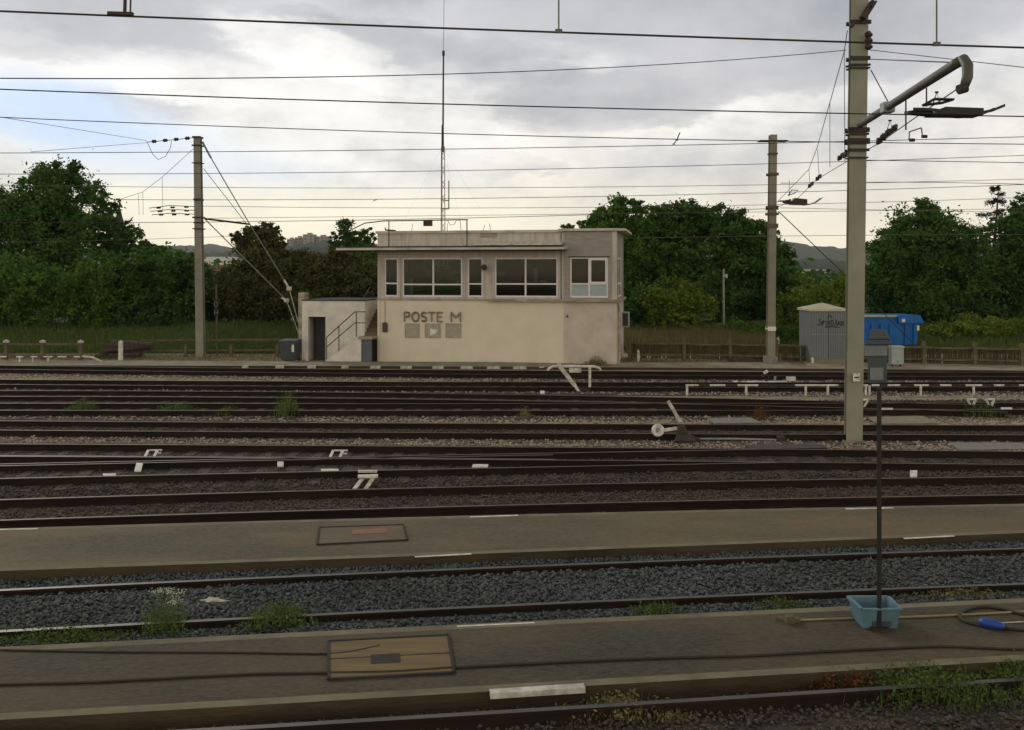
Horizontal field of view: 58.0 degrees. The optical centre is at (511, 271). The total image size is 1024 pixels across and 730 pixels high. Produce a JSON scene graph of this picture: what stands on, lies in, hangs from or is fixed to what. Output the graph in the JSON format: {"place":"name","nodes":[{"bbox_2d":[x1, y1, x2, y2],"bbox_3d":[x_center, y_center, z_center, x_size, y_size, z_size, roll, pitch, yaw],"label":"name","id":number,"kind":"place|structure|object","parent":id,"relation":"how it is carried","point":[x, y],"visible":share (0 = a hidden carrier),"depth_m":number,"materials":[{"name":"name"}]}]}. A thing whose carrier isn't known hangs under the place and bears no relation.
{"place":"outdoors","nodes":[
{"label":"outdoors","id":0,"kind":"place"},
{"bbox_2d":[0,352,302,360],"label":"dry grass","id":1,"kind":"structure","parent":0,"point":[220,358],"depth_m":46.68,"materials":[{"name":"plant"}]},
{"bbox_2d":[53,360,622,369],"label":"path","id":2,"kind":"structure","parent":0,"point":[297,364],"depth_m":42.79,"materials":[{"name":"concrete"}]},
{"bbox_2d":[0,208,769,222],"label":"overhead wire","id":3,"kind":"object","parent":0,"point":[343,220],"visible":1,"depth_m":37.99,"materials":[{"name":"black metal"}]},
{"bbox_2d":[100,240,866,276],"bbox_3d":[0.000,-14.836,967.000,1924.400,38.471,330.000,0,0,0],"label":"wooded hill","id":4,"kind":"structure","parent":0,"point":[823,264],"depth_m":917.27,"materials":[{"name":"green plant"}]},
{"bbox_2d":[16,241,998,264],"bbox_3d":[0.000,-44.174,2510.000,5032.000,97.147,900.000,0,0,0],"label":"hills","id":5,"kind":"structure","parent":0,"point":[803,251],"depth_m":2357.06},
{"bbox_2d":[0,300,1021,353],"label":"bank","id":6,"kind":"structure","parent":0,"point":[222,326],"depth_m":56.23,"materials":[{"name":"green plant"}]},
{"bbox_2d":[0,246,91,325],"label":"bush","id":7,"kind":"object","parent":6,"relation":"on","point":[22,278],"visible":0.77,"depth_m":56.62,"materials":[{"name":"green plant"}]},
{"bbox_2d":[0,149,120,305],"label":"tree","id":8,"kind":"object","parent":6,"relation":"on","point":[47,202],"visible":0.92,"depth_m":60.86,"materials":[{"name":"green plant"}]},
{"bbox_2d":[39,241,149,330],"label":"bush","id":9,"kind":"object","parent":6,"relation":"on","point":[101,281],"visible":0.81,"depth_m":56.66,"materials":[{"name":"green plant"}]},
{"bbox_2d":[86,177,163,310],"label":"tree","id":10,"kind":"object","parent":6,"relation":"on","point":[121,234],"visible":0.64,"depth_m":65.23,"materials":[{"name":"green plant"}]},
{"bbox_2d":[0,319,297,353],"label":"grass","id":11,"kind":"structure","parent":6,"relation":"on","point":[26,336],"depth_m":54.21,"materials":[{"name":"green plant"}]},
{"bbox_2d":[104,240,214,327],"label":"bush","id":12,"kind":"object","parent":6,"relation":"on","point":[156,302],"visible":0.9,"depth_m":56.99,"materials":[{"name":"green plant"}]},
{"bbox_2d":[205,247,300,324],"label":"bush","id":13,"kind":"object","parent":6,"relation":"on","point":[265,305],"visible":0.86,"depth_m":57.66,"materials":[{"name":"green plant"}]},
{"bbox_2d":[214,222,291,321],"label":"tree","id":14,"kind":"object","parent":6,"relation":"on","point":[248,247],"visible":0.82,"depth_m":58.95,"materials":[{"name":"green plant"}]},
{"bbox_2d":[271,245,377,324],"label":"bush","id":15,"kind":"object","parent":6,"relation":"on","point":[341,273],"visible":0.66,"depth_m":56.80,"materials":[{"name":"green plant"}]},
{"bbox_2d":[327,216,377,264],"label":"tree","id":16,"kind":"object","parent":6,"relation":"on","point":[360,239],"visible":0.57,"depth_m":67.19,"materials":[{"name":"green plant"}]},
{"bbox_2d":[560,192,665,314],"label":"tree","id":17,"kind":"object","parent":6,"relation":"on","point":[634,257],"visible":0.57,"depth_m":58.88,"materials":[{"name":"green plant"}]},
{"bbox_2d":[623,281,667,332],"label":"bush","id":18,"kind":"object","parent":6,"relation":"on","point":[633,307],"visible":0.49,"depth_m":54.84,"materials":[{"name":"green plant"}]},
{"bbox_2d":[631,268,723,330],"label":"bush","id":19,"kind":"object","parent":6,"relation":"on","point":[680,303],"visible":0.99,"depth_m":54.46,"materials":[{"name":"green plant"}]},
{"bbox_2d":[625,193,759,322],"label":"tree","id":20,"kind":"object","parent":6,"relation":"on","point":[694,230],"visible":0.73,"depth_m":59.16,"materials":[{"name":"green plant"}]},
{"bbox_2d":[623,321,780,352],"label":"dry grass","id":21,"kind":"structure","parent":6,"relation":"on","point":[675,334],"depth_m":51.69,"materials":[{"name":"green plant"}]},
{"bbox_2d":[708,207,811,319],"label":"tree","id":22,"kind":"object","parent":6,"relation":"on","point":[754,276],"visible":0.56,"depth_m":60.67,"materials":[{"name":"green plant"}]},
{"bbox_2d":[776,272,868,327],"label":"bush","id":23,"kind":"object","parent":6,"relation":"on","point":[834,296],"visible":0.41,"depth_m":57.21,"materials":[{"name":"green plant"}]},
{"bbox_2d":[708,321,1023,353],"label":"grass","id":24,"kind":"structure","parent":6,"relation":"on","point":[999,342],"depth_m":52.18,"materials":[{"name":"green plant"}]},
{"bbox_2d":[864,197,1014,324],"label":"tree","id":25,"kind":"object","parent":6,"relation":"on","point":[928,246],"visible":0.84,"depth_m":58.71,"materials":[{"name":"green plant"}]},
{"bbox_2d":[923,311,1023,338],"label":"bush","id":26,"kind":"object","parent":6,"relation":"on","point":[977,324],"visible":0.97,"depth_m":53.72,"materials":[{"name":"green plant"}]},
{"bbox_2d":[974,184,1007,252],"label":"conifer","id":27,"kind":"object","parent":6,"relation":"on","point":[997,201],"visible":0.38,"depth_m":65.96,"materials":[{"name":"green plant"}]},
{"bbox_2d":[974,191,1023,322],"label":"tree","id":28,"kind":"object","parent":6,"relation":"on","point":[1009,246],"visible":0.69,"depth_m":60.79,"materials":[{"name":"green plant"}]},
{"bbox_2d":[0,598,1023,729],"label":"walkway","id":29,"kind":"structure","parent":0,"point":[194,703],"depth_m":9.75,"materials":[{"name":"concrete"}]},
{"bbox_2d":[0,645,379,654],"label":"cable","id":30,"kind":"object","parent":29,"relation":"on","point":[238,652],"visible":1,"depth_m":10.06,"materials":[{"name":"black rubber"}]},
{"bbox_2d":[327,634,454,680],"bbox_3d":[-1.328,4.138,9.959,1.370,0.024,1.022,0,0,-7],"label":"pit cover","id":31,"kind":"object","parent":29,"relation":"on","point":[410,652],"visible":1,"depth_m":9.95,"materials":[{"name":"brown wood"}]},
{"bbox_2d":[0,645,1023,685],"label":"cable","id":32,"kind":"object","parent":29,"relation":"on","point":[490,665],"visible":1,"depth_m":9.74,"materials":[{"name":"black rubber"}]},
{"bbox_2d":[489,683,584,698],"bbox_3d":[0.253,4.168,9.196,0.953,0.056,0.100,0,0,-8],"label":"edge marking","id":33,"kind":"object","parent":29,"relation":"on","point":[532,691],"visible":1,"depth_m":9.17,"materials":[{"name":"white paint"}]},
{"bbox_2d":[846,595,902,628],"bbox_3d":[4.283,4.022,10.921,0.520,0.249,0.442,0,0,0],"label":"tub","id":34,"kind":"object","parent":29,"relation":"on","point":[864,608],"visible":1,"depth_m":10.77,"materials":[{"name":"blue plastic"}]},
{"bbox_2d":[864,329,891,632],"bbox_3d":[4.258,2.404,10.733,0.411,3.492,0.260,0,0,0],"label":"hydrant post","id":35,"kind":"object","parent":29,"relation":"on","point":[878,342],"visible":1,"depth_m":10.71,"materials":[{"name":"black metal"}]},
{"bbox_2d":[0,353,1023,498],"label":"ground","id":36,"kind":"structure","parent":0,"point":[828,398],"depth_m":37.16,"materials":[{"name":"grey gravel"}]},
{"bbox_2d":[0,339,83,359],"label":"fence","id":37,"kind":"object","parent":36,"relation":"on","point":[41,343],"visible":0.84,"depth_m":45.08,"materials":[{"name":"concrete"}]},
{"bbox_2d":[95,339,153,358],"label":"sleeper heap","id":38,"kind":"object","parent":36,"relation":"on","point":[132,349],"visible":0.98,"depth_m":46.83,"materials":[{"name":"brown wood"}]},
{"bbox_2d":[139,339,281,356],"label":"fence","id":39,"kind":"object","parent":36,"relation":"on","point":[231,350],"visible":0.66,"depth_m":47.93,"materials":[{"name":"metal"}]},
{"bbox_2d":[192,136,297,358],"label":"catenary pole","id":40,"kind":"object","parent":36,"relation":"on","point":[199,229],"visible":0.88,"depth_m":46.98,"materials":[{"name":"grey metal"}]},
{"bbox_2d":[0,456,834,498],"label":"track bed","id":41,"kind":"object","parent":36,"relation":"on","point":[67,474],"visible":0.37,"depth_m":19.78,"materials":[{"name":"grey gravel"}]},
{"bbox_2d":[0,449,787,491],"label":"railway track","id":42,"kind":"structure","parent":41,"relation":"on","point":[204,474],"depth_m":20.16,"materials":[{"name":"metal"}]},
{"bbox_2d":[0,469,1023,498],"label":"ballast","id":43,"kind":"structure","parent":41,"relation":"on","point":[679,477],"depth_m":19.15,"materials":[{"name":"gravel"}]},
{"bbox_2d":[298,219,631,363],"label":"signal box","id":44,"kind":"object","parent":36,"relation":"on","point":[535,296],"visible":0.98,"depth_m":44.17,"materials":[{"name":"beige paint"}]},
{"bbox_2d":[385,258,397,296],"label":"window","id":45,"kind":"structure","parent":44,"relation":"in","point":[391,264],"depth_m":45.06,"materials":[{"name":"white glass"}]},
{"bbox_2d":[403,258,461,296],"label":"window","id":46,"kind":"structure","parent":44,"relation":"in","point":[422,277],"depth_m":44.68,"materials":[{"name":"white glass"}]},
{"bbox_2d":[468,258,482,296],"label":"window","id":47,"kind":"structure","parent":44,"relation":"in","point":[475,273],"depth_m":44.32,"materials":[{"name":"white glass"}]},
{"bbox_2d":[495,258,557,296],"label":"window","id":48,"kind":"structure","parent":44,"relation":"in","point":[514,277],"depth_m":43.87,"materials":[{"name":"white glass"}]},
{"bbox_2d":[570,257,607,297],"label":"window","id":49,"kind":"structure","parent":44,"relation":"in","point":[588,275],"depth_m":43.29,"materials":[{"name":"white glass"}]},
{"bbox_2d":[0,369,1020,381],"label":"track bed","id":50,"kind":"object","parent":36,"relation":"on","point":[363,378],"visible":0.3,"depth_m":37.66,"materials":[{"name":"grey gravel"}]},
{"bbox_2d":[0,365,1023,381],"bbox_3d":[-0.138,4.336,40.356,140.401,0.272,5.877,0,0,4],"label":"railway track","id":51,"kind":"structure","parent":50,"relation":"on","point":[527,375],"depth_m":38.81,"materials":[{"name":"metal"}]},
{"bbox_2d":[0,373,1021,381],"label":"ballast","id":52,"kind":"structure","parent":36,"relation":"on","point":[160,377],"depth_m":37.77,"materials":[{"name":"grey gravel"}]},
{"bbox_2d":[0,504,1023,584],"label":"walkway","id":53,"kind":"structure","parent":36,"relation":"on","point":[100,551],"depth_m":14.45,"materials":[{"name":"concrete"}]},
{"bbox_2d":[316,524,407,545],"bbox_3d":[-2.371,4.138,14.626,1.389,0.024,0.973,0,0,-10],"label":"pit cover","id":54,"kind":"object","parent":53,"relation":"on","point":[337,535],"visible":1,"depth_m":14.57,"materials":[{"name":"grey concrete"}]},
{"bbox_2d":[0,547,1023,645],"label":"track bed","id":55,"kind":"object","parent":36,"relation":"on","point":[580,595],"visible":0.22,"depth_m":12.30,"materials":[{"name":"grey gravel"}]},
{"bbox_2d":[0,618,174,646],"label":"weed","id":56,"kind":"object","parent":55,"relation":"on","point":[78,634],"visible":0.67,"depth_m":10.77,"materials":[{"name":"green plant"}]},
{"bbox_2d":[126,587,196,640],"bbox_3d":[-4.109,4.058,11.047,0.976,0.593,0.786,0,0,0],"label":"weed","id":57,"kind":"object","parent":55,"relation":"on","point":[163,617],"visible":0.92,"depth_m":11.00,"materials":[{"name":"green plant"}]},
{"bbox_2d":[215,599,337,633],"bbox_3d":[-2.986,4.199,11.321,2.128,0.317,1.008,0,0,0],"label":"weed","id":58,"kind":"object","parent":55,"relation":"on","point":[278,612],"visible":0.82,"depth_m":11.18,"materials":[{"name":"green plant"}]},
{"bbox_2d":[0,590,1023,646],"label":"ballast","id":59,"kind":"structure","parent":55,"relation":"on","point":[500,617],"depth_m":11.38,"materials":[{"name":"grey gravel"}]},
{"bbox_2d":[0,553,1023,629],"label":"ballast","id":60,"kind":"structure","parent":55,"relation":"on","point":[978,566],"depth_m":12.42,"materials":[{"name":"grey gravel"}]},
{"bbox_2d":[0,547,1023,637],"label":"railway track","id":61,"kind":"structure","parent":55,"relation":"on","point":[481,609],"depth_m":12.34,"materials":[{"name":"metal"}]},
{"bbox_2d":[0,540,1023,598],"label":"ballast","id":62,"kind":"structure","parent":55,"relation":"on","point":[71,580],"depth_m":13.40,"materials":[{"name":"grey gravel"}]},
{"bbox_2d":[0,427,1023,449],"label":"track bed","id":63,"kind":"object","parent":36,"relation":"on","point":[434,441],"visible":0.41,"depth_m":23.70,"materials":[{"name":"grey gravel"}]},
{"bbox_2d":[0,421,1023,444],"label":"railway track","id":64,"kind":"structure","parent":63,"relation":"on","point":[256,436],"depth_m":24.46,"materials":[{"name":"metal"}]},
{"bbox_2d":[950,442,1023,450],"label":"concrete slab","id":65,"kind":"structure","parent":63,"relation":"on","point":[994,446],"depth_m":23.00,"materials":[{"name":"grey concrete"}]},
{"bbox_2d":[0,408,1023,422],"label":"track bed","id":66,"kind":"object","parent":36,"relation":"on","point":[489,418],"visible":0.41,"depth_m":27.57,"materials":[{"name":"grey gravel"}]},
{"bbox_2d":[0,402,1023,418],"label":"railway track","id":67,"kind":"structure","parent":66,"relation":"on","point":[496,412],"depth_m":28.08,"materials":[{"name":"metal"}]},
{"bbox_2d":[0,483,1023,519],"bbox_3d":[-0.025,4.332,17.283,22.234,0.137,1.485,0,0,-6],"label":"ballast","id":68,"kind":"structure","parent":36,"relation":"on","point":[621,498],"depth_m":17.58,"materials":[{"name":"gravel"}]},
{"bbox_2d":[0,476,1023,527],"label":"railway track","id":69,"kind":"structure","parent":68,"relation":"on","point":[222,515],"depth_m":17.27,"materials":[{"name":"metal"}]},
{"bbox_2d":[0,384,1023,395],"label":"track bed","id":70,"kind":"object","parent":36,"relation":"on","point":[743,393],"visible":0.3,"depth_m":33.51,"materials":[{"name":"grey gravel"}]},
{"bbox_2d":[0,379,1023,393],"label":"railway track","id":71,"kind":"structure","parent":70,"relation":"on","point":[374,387],"depth_m":34.27,"materials":[{"name":"metal"}]},
{"bbox_2d":[0,451,1023,477],"bbox_3d":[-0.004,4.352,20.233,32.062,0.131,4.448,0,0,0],"label":"ballast","id":72,"kind":"structure","parent":36,"relation":"on","point":[694,458],"depth_m":21.30,"materials":[{"name":"gravel"}]},
{"bbox_2d":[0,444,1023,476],"bbox_3d":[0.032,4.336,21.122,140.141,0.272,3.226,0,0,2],"label":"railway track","id":73,"kind":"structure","parent":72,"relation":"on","point":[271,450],"depth_m":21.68,"materials":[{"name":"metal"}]},
{"bbox_2d":[0,395,1023,422],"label":"track bed","id":74,"kind":"object","parent":36,"relation":"on","point":[959,418],"visible":0.2,"depth_m":30.89,"materials":[{"name":"grey gravel"}]},
{"bbox_2d":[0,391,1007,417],"bbox_3d":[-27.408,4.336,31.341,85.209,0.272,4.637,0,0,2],"label":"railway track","id":75,"kind":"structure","parent":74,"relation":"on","point":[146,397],"depth_m":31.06,"materials":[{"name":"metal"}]},
{"bbox_2d":[0,399,1023,402],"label":"ballast","id":76,"kind":"structure","parent":36,"relation":"on","point":[936,401],"depth_m":31.18,"materials":[{"name":"gravel"}]},
{"bbox_2d":[0,426,1023,434],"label":"ballast","id":77,"kind":"structure","parent":36,"relation":"on","point":[704,431],"depth_m":25.16,"materials":[{"name":"gravel"}]},
{"bbox_2d":[8,387,1023,397],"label":"ballast","id":78,"kind":"structure","parent":36,"relation":"on","point":[1003,395],"depth_m":32.97,"materials":[{"name":"grey gravel"}]},
{"bbox_2d":[152,688,1023,729],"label":"ballast","id":79,"kind":"structure","parent":36,"relation":"on","point":[732,717],"depth_m":8.99,"materials":[{"name":"gravel"}]},
{"bbox_2d":[651,400,784,441],"bbox_3d":[5.306,3.869,23.856,3.451,1.156,0.487,0,0,0],"label":"point lever","id":80,"kind":"object","parent":36,"relation":"on","point":[659,430],"visible":0.91,"depth_m":23.73,"materials":[{"name":"metal"}]},
{"bbox_2d":[700,316,798,342],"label":"bush","id":81,"kind":"object","parent":36,"relation":"on","point":[790,334],"visible":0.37,"depth_m":53.19,"materials":[{"name":"green plant"}]},
{"bbox_2d":[520,698,1023,729],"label":"track bed","id":82,"kind":"object","parent":36,"relation":"on","point":[791,725],"visible":0.11,"depth_m":8.93,"materials":[{"name":"gravel"}]},
{"bbox_2d":[178,677,1023,729],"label":"railway track","id":83,"kind":"structure","parent":82,"relation":"on","point":[560,715],"depth_m":8.95,"materials":[{"name":"metal"}]},
{"bbox_2d":[547,686,704,727],"bbox_3d":[0.956,4.255,9.050,1.832,0.221,0.685,0,0,-6],"label":"weed","id":84,"kind":"object","parent":82,"relation":"on","point":[613,699],"visible":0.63,"depth_m":8.98,"materials":[{"name":"green plant"}]},
{"bbox_2d":[772,661,917,705],"bbox_3d":[3.631,4.228,9.565,2.434,0.264,0.739,0,0,0],"label":"weed","id":85,"kind":"object","parent":82,"relation":"on","point":[845,683],"visible":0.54,"depth_m":9.52,"materials":[{"name":"green plant"}]},
{"bbox_2d":[739,711,1023,729],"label":"ballast","id":86,"kind":"structure","parent":82,"relation":"on","point":[1017,717],"depth_m":8.83,"materials":[{"name":"gravel"}]},
{"bbox_2d":[783,652,1023,717],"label":"weed","id":87,"kind":"object","parent":82,"relation":"on","point":[929,677],"visible":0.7,"depth_m":9.38,"materials":[{"name":"green plant"}]},
{"bbox_2d":[957,649,1023,696],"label":"weed","id":88,"kind":"object","parent":82,"relation":"on","point":[1015,672],"visible":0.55,"depth_m":9.71,"materials":[{"name":"green plant"}]},
{"bbox_2d":[620,362,1023,371],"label":"verge","id":89,"kind":"structure","parent":36,"relation":"on","point":[809,366],"depth_m":41.55,"materials":[{"name":"stone"}]},
{"bbox_2d":[758,134,787,363],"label":"catenary pole","id":90,"kind":"object","parent":89,"relation":"on","point":[771,226],"visible":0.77,"depth_m":43.36,"materials":[{"name":"grey metal"}]},
{"bbox_2d":[797,303,844,362],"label":"relay cabinet","id":91,"kind":"object","parent":89,"relation":"on","point":[822,332],"visible":0.98,"depth_m":43.76,"materials":[{"name":"grey metal"}]},
{"bbox_2d":[628,337,1023,365],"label":"fence","id":92,"kind":"object","parent":36,"relation":"on","point":[1014,356],"visible":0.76,"depth_m":44.57,"materials":[{"name":"wood"}]},
{"bbox_2d":[685,384,1023,395],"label":"railing","id":93,"kind":"object","parent":36,"relation":"on","point":[870,385],"visible":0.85,"depth_m":32.84,"materials":[{"name":"metal"}]},
{"bbox_2d":[864,313,923,353],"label":"skip","id":94,"kind":"object","parent":36,"relation":"on","point":[907,325],"visible":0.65,"depth_m":48.93,"materials":[{"name":"blue paint"}]},
{"bbox_2d":[842,0,972,442],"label":"catenary pole","id":95,"kind":"object","parent":36,"relation":"on","point":[857,67],"visible":0.85,"depth_m":23.77,"materials":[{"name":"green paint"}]},
{"bbox_2d":[0,50,845,78],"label":"overhead wire","id":96,"kind":"object","parent":95,"relation":"attached to","point":[400,75],"visible":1,"depth_m":18.46,"materials":[{"name":"black metal"}]},
{"bbox_2d":[0,117,1023,144],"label":"overhead wire","id":97,"kind":"object","parent":95,"relation":"attached to","point":[677,139],"visible":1,"depth_m":16.99,"materials":[{"name":"black metal"}]},
{"bbox_2d":[778,30,955,206],"bbox_3d":[10.232,-4.536,29.188,0.872,3.992,28.991,0,0,10],"label":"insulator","id":98,"kind":"object","parent":95,"relation":"hanging from","point":[887,133],"visible":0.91,"depth_m":25.78,"materials":[{"name":"grey metal"}]},
{"bbox_2d":[38,136,1023,152],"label":"overhead wire","id":99,"kind":"object","parent":98,"relation":"attached to","point":[509,148],"visible":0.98,"depth_m":21.99,"materials":[{"name":"black metal"}]},
{"bbox_2d":[0,0,1023,48],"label":"overhead wire","id":100,"kind":"object","parent":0,"point":[124,13],"visible":1,"depth_m":6.59,"materials":[{"name":"black metal"}]},
{"bbox_2d":[0,89,1023,116],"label":"overhead wire","id":101,"kind":"object","parent":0,"point":[486,105],"visible":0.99,"depth_m":11.79,"materials":[{"name":"black metal"}]},
{"bbox_2d":[904,88,1004,118],"bbox_3d":[5.631,-2.167,11.800,1.179,0.369,0.284,0,0,0],"label":"section insulator","id":102,"kind":"object","parent":101,"relation":"hanging from","point":[957,112],"visible":0.98,"depth_m":11.68,"materials":[{"name":"black metal"}]},
{"bbox_2d":[0,0,1023,249],"label":"sky","id":103,"kind":"structure","parent":0,"point":[31,45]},
{"bbox_2d":[152,155,1023,173],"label":"overhead wire","id":104,"kind":"object","parent":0,"point":[558,168],"visible":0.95,"depth_m":25.99,"materials":[{"name":"black metal"}]},
{"label":"terrain","id":105,"kind":"structure","parent":0,"visible":0},
{"bbox_2d":[0,257,1021,305],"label":"treeline","id":106,"kind":"object","parent":105,"relation":"on","point":[819,278],"visible":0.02,"depth_m":93.60,"materials":[{"name":"green plant"}]},
{"bbox_2d":[0,415,1023,424],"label":"ballast","id":107,"kind":"structure","parent":105,"relation":"on","point":[965,422],"depth_m":27.18,"materials":[{"name":"grey gravel"}]},
{"bbox_2d":[868,416,937,424],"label":"concrete slab","id":108,"kind":"structure","parent":107,"relation":"on","point":[906,420],"depth_m":26.77,"materials":[{"name":"grey concrete"}]},
{"bbox_2d":[0,435,1023,450],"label":"ballast","id":109,"kind":"structure","parent":105,"relation":"on","point":[873,446],"depth_m":23.56,"materials":[{"name":"grey gravel"}]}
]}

